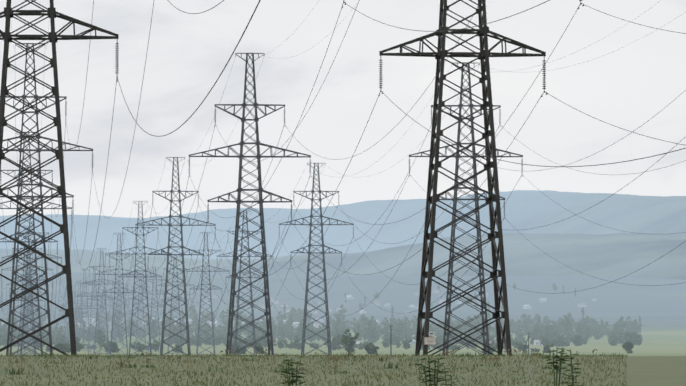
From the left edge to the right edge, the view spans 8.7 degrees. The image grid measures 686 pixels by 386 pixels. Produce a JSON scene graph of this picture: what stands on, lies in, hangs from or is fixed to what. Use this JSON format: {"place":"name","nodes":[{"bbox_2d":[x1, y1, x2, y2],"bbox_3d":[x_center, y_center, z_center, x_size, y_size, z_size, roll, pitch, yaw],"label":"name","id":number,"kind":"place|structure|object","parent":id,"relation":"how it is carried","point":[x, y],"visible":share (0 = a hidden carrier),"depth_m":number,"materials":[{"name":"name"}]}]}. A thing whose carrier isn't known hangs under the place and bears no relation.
{"place":"outdoors","nodes":[
{"label":"outdoors","id":0,"kind":"place"},
{"bbox_2d":[0,349,626,385],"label":"grass","id":1,"kind":"structure","parent":0,"point":[113,356],"depth_m":85.99,"materials":[{"name":"green plant"}]},
{"bbox_2d":[0,272,685,385],"bbox_3d":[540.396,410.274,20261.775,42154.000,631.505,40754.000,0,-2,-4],"label":"ground","id":2,"kind":"structure","parent":0,"point":[657,357],"depth_m":5884.47,"materials":[{"name":"green plant"}]},
{"bbox_2d":[0,324,10,334],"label":"broad tree","id":3,"kind":"object","parent":2,"relation":"on","point":[4,330],"visible":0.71,"depth_m":3667.80,"materials":[{"name":"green plant"}]},
{"bbox_2d":[1,226,52,355],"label":"tower","id":4,"kind":"structure","parent":2,"relation":"on","point":[22,289],"depth_m":1476.37,"materials":[{"name":"metal"}]},
{"bbox_2d":[6,252,48,354],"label":"tower","id":5,"kind":"structure","parent":2,"relation":"on","point":[28,306],"depth_m":1768.95,"materials":[{"name":"metal"}]},
{"bbox_2d":[15,263,43,352],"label":"tower","id":6,"kind":"structure","parent":2,"relation":"on","point":[27,306],"depth_m":2062.44,"materials":[{"name":"metal"}]},
{"bbox_2d":[2,209,61,355],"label":"tower","id":7,"kind":"structure","parent":2,"relation":"on","point":[26,274],"depth_m":1170.66,"materials":[{"name":"metal"}]},
{"bbox_2d":[0,132,71,355],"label":"tower","id":8,"kind":"structure","parent":2,"relation":"on","point":[17,261],"depth_m":881.21,"materials":[{"name":"metal"}]},
{"bbox_2d":[31,331,45,348],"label":"broad tree","id":9,"kind":"object","parent":2,"relation":"on","point":[44,340],"visible":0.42,"depth_m":2705.00,"materials":[{"name":"green plant"}]},
{"bbox_2d":[0,43,92,354],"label":"tower","id":10,"kind":"structure","parent":2,"relation":"on","point":[19,184],"depth_m":589.01,"materials":[{"name":"metal"}]},
{"bbox_2d":[0,0,118,354],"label":"tower","id":11,"kind":"structure","parent":2,"relation":"on","point":[9,13],"depth_m":291.25,"materials":[{"name":"metal"}]},
{"bbox_2d":[54,335,64,344],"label":"shrub","id":12,"kind":"object","parent":2,"relation":"on","point":[60,339],"visible":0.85,"depth_m":3072.76,"materials":[{"name":"green plant"}]},
{"bbox_2d":[54,343,66,352],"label":"shrub","id":13,"kind":"object","parent":2,"relation":"on","point":[61,346],"visible":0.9,"depth_m":2089.54,"materials":[{"name":"green plant"}]},
{"bbox_2d":[66,280,92,348],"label":"tower","id":14,"kind":"structure","parent":2,"relation":"on","point":[81,303],"depth_m":2689.84,"materials":[{"name":"metal"}]},
{"bbox_2d":[76,343,83,351],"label":"shrub","id":15,"kind":"object","parent":2,"relation":"on","point":[79,347],"visible":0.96,"depth_m":2295.63,"materials":[{"name":"green plant"}]},
{"bbox_2d":[73,269,100,350],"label":"tower","id":16,"kind":"structure","parent":2,"relation":"on","point":[84,310],"depth_m":2414.65,"materials":[{"name":"metal"}]},
{"bbox_2d":[77,267,111,352],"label":"tower","id":17,"kind":"structure","parent":2,"relation":"on","point":[95,308],"depth_m":2101.19,"materials":[{"name":"metal"}]},
{"bbox_2d":[94,330,106,348],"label":"broad tree","id":18,"kind":"object","parent":2,"relation":"on","point":[101,339],"visible":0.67,"depth_m":2725.67,"materials":[{"name":"green plant"}]},
{"bbox_2d":[80,249,121,353],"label":"tower","id":19,"kind":"structure","parent":2,"relation":"on","point":[107,337],"depth_m":1807.35,"materials":[{"name":"metal"}]},
{"bbox_2d":[96,293,112,341],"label":"tower","id":20,"kind":"structure","parent":2,"relation":"on","point":[103,314],"depth_m":3657.22,"materials":[{"name":"metal"}]},
{"bbox_2d":[102,289,119,340],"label":"tower","id":21,"kind":"structure","parent":2,"relation":"on","point":[110,317],"depth_m":3363.67,"materials":[{"name":"metal"}]},
{"bbox_2d":[106,341,117,352],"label":"shrub","id":22,"kind":"object","parent":2,"relation":"on","point":[114,347],"visible":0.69,"depth_m":2103.09,"materials":[{"name":"green plant"}]},
{"bbox_2d":[94,233,143,355],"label":"tower","id":23,"kind":"structure","parent":2,"relation":"on","point":[115,274],"depth_m":1515.67,"materials":[{"name":"metal"}]},
{"bbox_2d":[111,319,127,336],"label":"broad tree","id":24,"kind":"object","parent":2,"relation":"on","point":[114,326],"visible":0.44,"depth_m":3993.66,"materials":[{"name":"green plant"}]},
{"bbox_2d":[111,291,130,345],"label":"tower","id":25,"kind":"structure","parent":2,"relation":"on","point":[117,315],"depth_m":3055.23,"materials":[{"name":"metal"}]},
{"bbox_2d":[118,283,134,348],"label":"tower","id":26,"kind":"structure","parent":2,"relation":"on","point":[129,313],"depth_m":2778.07,"materials":[{"name":"metal"}]},
{"bbox_2d":[123,319,135,337],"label":"broad tree","id":27,"kind":"object","parent":2,"relation":"on","point":[128,332],"visible":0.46,"depth_m":4060.08,"materials":[{"name":"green plant"}]},
{"bbox_2d":[109,202,171,355],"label":"tower","id":28,"kind":"structure","parent":2,"relation":"on","point":[134,271],"depth_m":1194.50,"materials":[{"name":"metal"}]},
{"bbox_2d":[126,276,154,350],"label":"tower","id":29,"kind":"structure","parent":2,"relation":"on","point":[139,312],"depth_m":2480.86,"materials":[{"name":"metal"}]},
{"bbox_2d":[138,267,170,351],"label":"tower","id":30,"kind":"structure","parent":2,"relation":"on","point":[151,306],"depth_m":2177.82,"materials":[{"name":"metal"}]},
{"bbox_2d":[148,319,160,339],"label":"broad tree","id":31,"kind":"object","parent":2,"relation":"on","point":[153,331],"visible":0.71,"depth_m":3854.22,"materials":[{"name":"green plant"}]},
{"bbox_2d":[149,339,159,351],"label":"bush","id":32,"kind":"object","parent":2,"relation":"on","point":[156,346],"visible":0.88,"depth_m":2333.09,"materials":[{"name":"green plant"}]},
{"bbox_2d":[160,315,170,331],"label":"broad tree","id":33,"kind":"object","parent":2,"relation":"on","point":[166,322],"visible":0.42,"depth_m":4276.18,"materials":[{"name":"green plant"}]},
{"bbox_2d":[167,330,178,343],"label":"shrub","id":34,"kind":"object","parent":2,"relation":"on","point":[174,337],"visible":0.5,"depth_m":3318.68,"materials":[{"name":"green plant"}]},
{"bbox_2d":[135,157,215,355],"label":"tower","id":35,"kind":"structure","parent":2,"relation":"on","point":[179,200],"depth_m":900.48,"materials":[{"name":"metal"}]},
{"bbox_2d":[156,255,194,353],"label":"tower","id":36,"kind":"structure","parent":2,"relation":"on","point":[172,281],"depth_m":1862.33,"materials":[{"name":"metal"}]},
{"bbox_2d":[176,334,186,345],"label":"shrub","id":37,"kind":"object","parent":2,"relation":"on","point":[179,341],"visible":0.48,"depth_m":3112.51,"materials":[{"name":"green plant"}]},
{"bbox_2d":[192,335,201,345],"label":"shrub","id":38,"kind":"object","parent":2,"relation":"on","point":[194,340],"visible":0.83,"depth_m":3075.95,"materials":[{"name":"green plant"}]},
{"bbox_2d":[182,232,229,354],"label":"tower","id":39,"kind":"structure","parent":2,"relation":"on","point":[210,299],"depth_m":1553.03,"materials":[{"name":"metal"}]},
{"bbox_2d":[202,336,212,344],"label":"shrub","id":40,"kind":"object","parent":2,"relation":"on","point":[205,338],"visible":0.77,"depth_m":3232.99,"materials":[{"name":"green plant"}]},
{"bbox_2d":[201,323,216,335],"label":"broad tree","id":41,"kind":"object","parent":2,"relation":"on","point":[204,327],"visible":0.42,"depth_m":3893.36,"materials":[{"name":"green plant"}]},
{"bbox_2d":[211,335,225,344],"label":"shrub","id":42,"kind":"object","parent":2,"relation":"on","point":[217,339],"visible":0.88,"depth_m":3213.87,"materials":[{"name":"green plant"}]},
{"bbox_2d":[216,325,223,335],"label":"broad tree","id":43,"kind":"object","parent":2,"relation":"on","point":[219,330],"visible":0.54,"depth_m":4212.49,"materials":[{"name":"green plant"}]},
{"bbox_2d":[219,310,227,323],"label":"town tree","id":44,"kind":"object","parent":2,"relation":"on","point":[223,316],"visible":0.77,"depth_m":5332.48,"materials":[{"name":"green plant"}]},
{"bbox_2d":[235,338,249,346],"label":"shrub","id":45,"kind":"object","parent":2,"relation":"on","point":[242,344],"visible":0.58,"depth_m":3013.00,"materials":[{"name":"green plant"}]},
{"bbox_2d":[217,210,272,355],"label":"tower","id":46,"kind":"structure","parent":2,"relation":"on","point":[251,307],"depth_m":1268.57,"materials":[{"name":"metal"}]},
{"bbox_2d":[243,317,254,336],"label":"broad tree","id":47,"kind":"object","parent":2,"relation":"on","point":[249,318],"visible":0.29,"depth_m":3841.20,"materials":[{"name":"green plant"}]},
{"bbox_2d":[188,53,311,355],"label":"tower","id":48,"kind":"structure","parent":2,"relation":"on","point":[260,201],"depth_m":608.61,"materials":[{"name":"metal"}]},
{"bbox_2d":[253,342,263,353],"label":"shrub","id":49,"kind":"object","parent":2,"relation":"on","point":[258,345],"visible":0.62,"depth_m":1836.33,"materials":[{"name":"green plant"}]},
{"bbox_2d":[258,317,265,331],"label":"broad tree","id":50,"kind":"object","parent":2,"relation":"on","point":[263,321],"visible":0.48,"depth_m":4552.20,"materials":[{"name":"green plant"}]},
{"bbox_2d":[260,332,269,347],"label":"broad tree","id":51,"kind":"object","parent":2,"relation":"on","point":[264,344],"visible":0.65,"depth_m":2790.33,"materials":[{"name":"green plant"}]},
{"bbox_2d":[272,326,280,337],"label":"broad tree","id":52,"kind":"object","parent":2,"relation":"on","point":[274,332],"visible":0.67,"depth_m":3891.17,"materials":[{"name":"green plant"}]},
{"bbox_2d":[275,311,285,323],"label":"town tree","id":53,"kind":"object","parent":2,"relation":"on","point":[280,317],"visible":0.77,"depth_m":5370.73,"materials":[{"name":"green plant"}]},
{"bbox_2d":[277,339,287,348],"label":"shrub","id":54,"kind":"object","parent":2,"relation":"on","point":[280,344],"visible":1,"depth_m":2726.17,"materials":[{"name":"green plant"}]},
{"bbox_2d":[278,358,305,385],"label":"weed","id":55,"kind":"object","parent":2,"relation":"on","point":[293,381],"visible":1,"depth_m":30.01,"materials":[{"name":"green plant"}]},
{"bbox_2d":[287,312,298,321],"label":"town tree","id":56,"kind":"object","parent":2,"relation":"on","point":[293,316],"visible":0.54,"depth_m":5421.67,"materials":[{"name":"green plant"}]},
{"bbox_2d":[290,335,300,348],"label":"broad tree","id":57,"kind":"object","parent":2,"relation":"on","point":[297,339],"visible":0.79,"depth_m":2702.65,"materials":[{"name":"green plant"}]},
{"bbox_2d":[296,322,306,340],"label":"broad tree","id":58,"kind":"object","parent":2,"relation":"on","point":[300,330],"visible":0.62,"depth_m":3637.35,"materials":[{"name":"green plant"}]},
{"bbox_2d":[296,310,309,326],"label":"town tree","id":59,"kind":"object","parent":2,"relation":"on","point":[299,318],"visible":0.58,"depth_m":5220.61,"materials":[{"name":"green plant"}]},
{"bbox_2d":[305,328,318,341],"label":"broad tree","id":60,"kind":"object","parent":2,"relation":"on","point":[310,334],"visible":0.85,"depth_m":3632.97,"materials":[{"name":"green plant"}]},
{"bbox_2d":[279,163,353,355],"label":"tower","id":61,"kind":"structure","parent":2,"relation":"on","point":[322,252],"depth_m":956.56,"materials":[{"name":"metal"}]},
{"bbox_2d":[319,330,330,341],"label":"broad tree","id":62,"kind":"object","parent":2,"relation":"on","point":[324,334],"visible":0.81,"depth_m":3622.14,"materials":[{"name":"green plant"}]},
{"bbox_2d":[332,317,340,332],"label":"broad tree","id":63,"kind":"object","parent":2,"relation":"on","point":[336,324],"visible":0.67,"depth_m":3983.16,"materials":[{"name":"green plant"}]},
{"bbox_2d":[331,328,342,337],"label":"broad tree","id":64,"kind":"object","parent":2,"relation":"on","point":[336,333],"visible":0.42,"depth_m":3573.18,"materials":[{"name":"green plant"}]},
{"bbox_2d":[332,334,342,349],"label":"broad tree","id":65,"kind":"object","parent":2,"relation":"on","point":[338,341],"visible":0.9,"depth_m":2538.46,"materials":[{"name":"green plant"}]},
{"bbox_2d":[333,304,346,319],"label":"town tree","id":66,"kind":"object","parent":2,"relation":"on","point":[343,311],"visible":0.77,"depth_m":5631.56,"materials":[{"name":"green plant"}]},
{"bbox_2d":[338,316,348,327],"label":"broad tree","id":67,"kind":"object","parent":2,"relation":"on","point":[344,323],"visible":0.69,"depth_m":4764.48,"materials":[{"name":"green plant"}]},
{"bbox_2d":[340,328,358,353],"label":"broad tree","id":68,"kind":"object","parent":2,"relation":"on","point":[349,339],"visible":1,"depth_m":1619.95,"materials":[{"name":"green plant"}]},
{"bbox_2d":[353,323,361,340],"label":"broad tree","id":69,"kind":"object","parent":2,"relation":"on","point":[359,331],"visible":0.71,"depth_m":3750.89,"materials":[{"name":"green plant"}]},
{"bbox_2d":[358,316,368,329],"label":"broad tree","id":70,"kind":"object","parent":2,"relation":"on","point":[362,320],"visible":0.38,"depth_m":4303.52,"materials":[{"name":"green plant"}]},
{"bbox_2d":[360,320,375,341],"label":"broad tree","id":71,"kind":"object","parent":2,"relation":"on","point":[367,328],"visible":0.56,"depth_m":3701.59,"materials":[{"name":"green plant"}]},
{"bbox_2d":[364,342,378,354],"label":"shrub","id":72,"kind":"object","parent":2,"relation":"on","point":[370,348],"visible":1,"depth_m":1748.55,"materials":[{"name":"green plant"}]},
{"bbox_2d":[366,327,376,341],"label":"broad tree","id":73,"kind":"object","parent":2,"relation":"on","point":[371,334],"visible":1,"depth_m":3546.73,"materials":[{"name":"green plant"}]},
{"bbox_2d":[380,317,390,330],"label":"broad tree","id":74,"kind":"object","parent":2,"relation":"on","point":[384,322],"visible":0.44,"depth_m":4339.06,"materials":[{"name":"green plant"}]},
{"bbox_2d":[385,318,394,332],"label":"broad tree","id":75,"kind":"object","parent":2,"relation":"on","point":[391,321],"visible":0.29,"depth_m":4202.07,"materials":[{"name":"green plant"}]},
{"bbox_2d":[389,325,392,354],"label":"wood pole","id":76,"kind":"object","parent":2,"relation":"on","point":[390,341],"visible":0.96,"depth_m":1366.50,"materials":[{"name":"grey wood"}]},
{"bbox_2d":[391,321,403,332],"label":"broad tree","id":77,"kind":"object","parent":2,"relation":"on","point":[397,326],"visible":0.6,"depth_m":3767.25,"materials":[{"name":"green plant"}]},
{"bbox_2d":[392,335,402,344],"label":"shrub","id":78,"kind":"object","parent":2,"relation":"on","point":[397,340],"visible":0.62,"depth_m":3258.30,"materials":[{"name":"green plant"}]},
{"bbox_2d":[401,339,412,348],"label":"shrub","id":79,"kind":"object","parent":2,"relation":"on","point":[406,345],"visible":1,"depth_m":2622.76,"materials":[{"name":"green plant"}]},
{"bbox_2d":[415,357,446,385],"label":"weed","id":80,"kind":"object","parent":2,"relation":"on","point":[434,376],"visible":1,"depth_m":30.67,"materials":[{"name":"green plant"}]},
{"bbox_2d":[440,365,456,385],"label":"weed","id":81,"kind":"object","parent":2,"relation":"on","point":[451,379],"visible":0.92,"depth_m":34.18,"materials":[{"name":"green plant"}]},
{"bbox_2d":[342,0,583,355],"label":"tower","id":82,"kind":"structure","parent":2,"relation":"on","point":[441,53],"depth_m":308.96,"materials":[{"name":"metal"}]},
{"bbox_2d":[0,0,685,337],"bbox_3d":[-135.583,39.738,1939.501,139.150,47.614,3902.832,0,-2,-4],"label":"wires conductors","id":83,"kind":"object","parent":82,"relation":"attached to","point":[45,315],"visible":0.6,"depth_m":626.53,"materials":[{"name":"grey metal"}]},
{"bbox_2d":[424,332,435,344],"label":"warning sign","id":84,"kind":"object","parent":82,"relation":"attached to","point":[429,340],"visible":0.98,"depth_m":305.91,"materials":[{"name":"metal"}]},
{"bbox_2d":[408,62,522,355],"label":"tower","id":85,"kind":"structure","parent":2,"relation":"on","point":[457,156],"depth_m":628.81,"materials":[{"name":"metal"}]},
{"bbox_2d":[511,320,523,333],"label":"broad tree","id":86,"kind":"object","parent":2,"relation":"on","point":[518,325],"visible":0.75,"depth_m":4417.87,"materials":[{"name":"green plant"}]},
{"bbox_2d":[517,313,530,329],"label":"broad tree","id":87,"kind":"object","parent":2,"relation":"on","point":[524,317],"visible":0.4,"depth_m":4869.28,"materials":[{"name":"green plant"}]},
{"bbox_2d":[521,319,531,334],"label":"broad tree","id":88,"kind":"object","parent":2,"relation":"on","point":[526,327],"visible":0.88,"depth_m":4556.43,"materials":[{"name":"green plant"}]},
{"bbox_2d":[529,326,543,339],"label":"broad tree","id":89,"kind":"object","parent":2,"relation":"on","point":[538,332],"visible":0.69,"depth_m":3661.03,"materials":[{"name":"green plant"}]},
{"bbox_2d":[539,336,551,345],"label":"shrub","id":90,"kind":"object","parent":2,"relation":"on","point":[544,340],"visible":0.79,"depth_m":3035.19,"materials":[{"name":"green plant"}]},
{"bbox_2d":[542,343,554,352],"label":"shrub","id":91,"kind":"object","parent":2,"relation":"on","point":[546,348],"visible":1,"depth_m":2073.77,"materials":[{"name":"green plant"}]},
{"bbox_2d":[547,320,557,337],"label":"broad tree","id":92,"kind":"object","parent":2,"relation":"on","point":[552,327],"visible":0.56,"depth_m":4015.76,"materials":[{"name":"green plant"}]},
{"bbox_2d":[545,347,568,385],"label":"weed","id":93,"kind":"object","parent":2,"relation":"on","point":[560,359],"visible":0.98,"depth_m":39.36,"materials":[{"name":"green plant"}]},
{"bbox_2d":[551,338,565,346],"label":"shrub","id":94,"kind":"object","parent":2,"relation":"on","point":[557,342],"visible":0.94,"depth_m":3028.12,"materials":[{"name":"green plant"}]},
{"bbox_2d":[559,315,571,336],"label":"broad tree","id":95,"kind":"object","parent":2,"relation":"on","point":[567,328],"visible":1,"depth_m":4094.70,"materials":[{"name":"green plant"}]},
{"bbox_2d":[558,350,581,385],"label":"weed","id":96,"kind":"object","parent":2,"relation":"on","point":[571,370],"visible":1,"depth_m":30.91,"materials":[{"name":"green plant"}]},
{"bbox_2d":[571,333,581,345],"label":"shrub","id":97,"kind":"object","parent":2,"relation":"on","point":[576,339],"visible":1,"depth_m":3118.25,"materials":[{"name":"green plant"}]},
{"bbox_2d":[575,324,585,336],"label":"broad tree","id":98,"kind":"object","parent":2,"relation":"on","point":[579,330],"visible":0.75,"depth_m":3886.91,"materials":[{"name":"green plant"}]},
{"bbox_2d":[584,327,590,339],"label":"broad tree","id":99,"kind":"object","parent":2,"relation":"on","point":[587,334],"visible":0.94,"depth_m":3855.17,"materials":[{"name":"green plant"}]},
{"bbox_2d":[592,330,604,339],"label":"bush","id":100,"kind":"object","parent":2,"relation":"on","point":[596,335],"visible":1,"depth_m":3958.03,"materials":[{"name":"green plant"}]},
{"bbox_2d":[617,334,625,343],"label":"shrub","id":101,"kind":"object","parent":2,"relation":"on","point":[621,338],"visible":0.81,"depth_m":3441.67,"materials":[{"name":"green plant"}]},
{"bbox_2d":[618,316,627,332],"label":"broad tree","id":102,"kind":"object","parent":2,"relation":"on","point":[622,322],"visible":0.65,"depth_m":4300.61,"materials":[{"name":"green plant"}]},
{"bbox_2d":[622,341,633,352],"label":"shrub","id":103,"kind":"object","parent":2,"relation":"on","point":[627,346],"visible":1,"depth_m":2073.77,"materials":[{"name":"green plant"}]},
{"bbox_2d":[623,331,636,342],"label":"shrub","id":104,"kind":"object","parent":2,"relation":"on","point":[630,335],"visible":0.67,"depth_m":3255.49,"materials":[{"name":"green plant"}]},
{"bbox_2d":[625,316,636,331],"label":"broad tree","id":105,"kind":"object","parent":2,"relation":"on","point":[630,323],"visible":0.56,"depth_m":4596.77,"materials":[{"name":"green plant"}]},
{"bbox_2d":[632,322,641,332],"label":"broad tree","id":106,"kind":"object","parent":2,"relation":"on","point":[636,328],"visible":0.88,"depth_m":4616.40,"materials":[{"name":"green plant"}]},
{"bbox_2d":[632,338,642,344],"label":"shrub","id":107,"kind":"object","parent":2,"relation":"on","point":[638,341],"visible":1,"depth_m":3214.36,"materials":[{"name":"green plant"}]},
{"bbox_2d":[0,190,685,259],"bbox_3d":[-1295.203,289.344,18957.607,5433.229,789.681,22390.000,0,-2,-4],"label":"mountain","id":108,"kind":"structure","parent":0,"point":[527,210],"depth_m":15990.87,"materials":[{"name":"blue"}]},
{"bbox_2d":[0,233,685,279],"bbox_3d":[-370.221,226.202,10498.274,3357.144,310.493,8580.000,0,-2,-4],"label":"mountain","id":109,"kind":"structure","parent":0,"point":[613,255],"depth_m":8787.95,"materials":[{"name":"blue"}]},
{"bbox_2d":[0,0,685,217],"label":"sky","id":110,"kind":"structure","parent":0,"point":[626,87],"materials":[{"name":"white"}]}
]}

